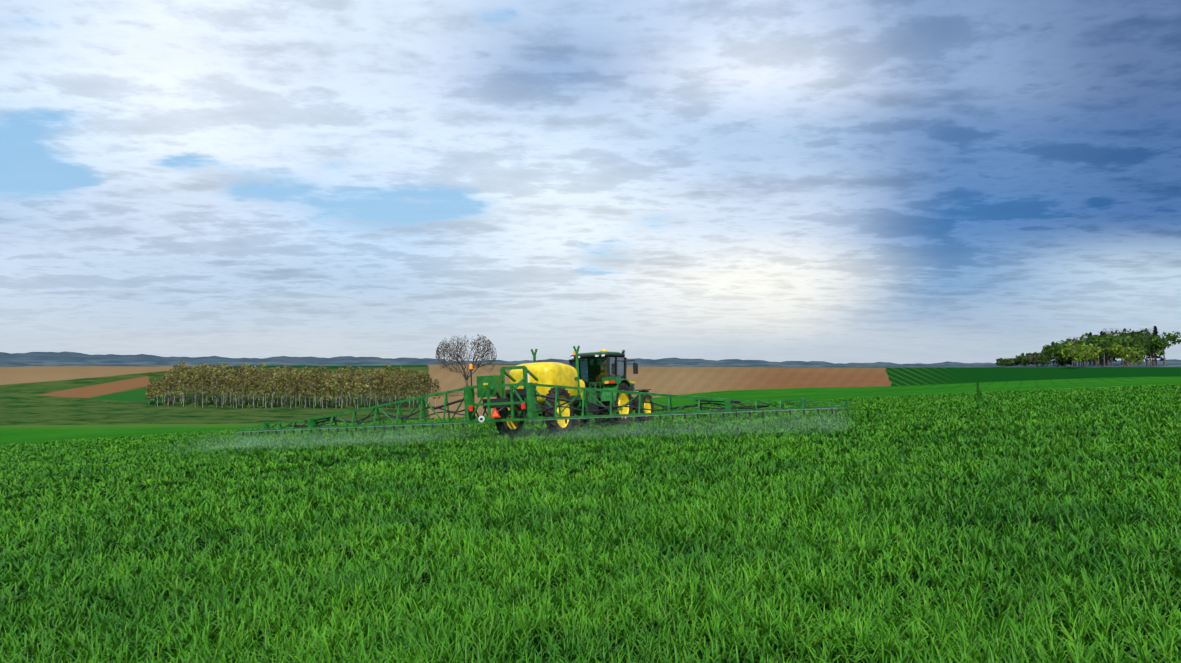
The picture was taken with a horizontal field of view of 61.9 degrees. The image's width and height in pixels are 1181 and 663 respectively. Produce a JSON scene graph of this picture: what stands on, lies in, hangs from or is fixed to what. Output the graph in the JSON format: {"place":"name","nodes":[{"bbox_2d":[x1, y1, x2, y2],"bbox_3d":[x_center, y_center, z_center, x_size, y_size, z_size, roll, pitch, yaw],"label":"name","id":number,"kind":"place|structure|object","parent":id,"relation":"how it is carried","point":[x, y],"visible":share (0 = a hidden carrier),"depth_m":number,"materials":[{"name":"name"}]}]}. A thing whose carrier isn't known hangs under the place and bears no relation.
{"place":"outdoors","nodes":[
{"label":"outdoors","id":0,"kind":"place"},
{"bbox_2d":[0,351,1180,662],"bbox_3d":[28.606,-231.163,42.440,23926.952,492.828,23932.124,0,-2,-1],"label":"ground","id":1,"kind":"structure","parent":0,"point":[64,395],"depth_m":233.29,"materials":[{"name":"green plant"}]},
{"bbox_2d":[145,361,440,408],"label":"birch grove","id":2,"kind":"object","parent":1,"relation":"on","point":[300,381],"depth_m":230.85,"materials":[{"name":"green plant"}]},
{"bbox_2d":[436,333,496,386],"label":"bare tree","id":3,"kind":"object","parent":1,"relation":"on","point":[453,358],"visible":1,"depth_m":253.33,"materials":[{"name":"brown plant"}]},
{"bbox_2d":[236,346,847,436],"bbox_3d":[-1.843,2.461,40.578,25.651,3.671,8.374,-5,-4,24],"label":"crop sprayer","id":4,"kind":"object","parent":1,"relation":"on","point":[559,393],"visible":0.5,"depth_m":37.85,"materials":[{"name":"green paint"}]},
{"bbox_2d":[0,384,1180,662],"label":"wheat crop","id":5,"kind":"object","parent":1,"relation":"on","point":[638,516],"visible":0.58,"depth_m":10.36,"materials":[{"name":"green plant"}]},
{"bbox_2d":[569,349,653,426],"bbox_3d":[0.914,2.699,46.731,3.168,3.695,5.395,-5,-4,24],"label":"tractor","id":6,"kind":"object","parent":1,"relation":"on","point":[605,368],"visible":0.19,"depth_m":44.84,"materials":[{"name":"green paint"}]},
{"bbox_2d":[996,326,1180,366],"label":"grove","id":7,"kind":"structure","parent":1,"relation":"on","point":[1062,352],"materials":[{"name":"green plant"}]},
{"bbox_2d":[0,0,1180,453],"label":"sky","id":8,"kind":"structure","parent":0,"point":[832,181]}
]}

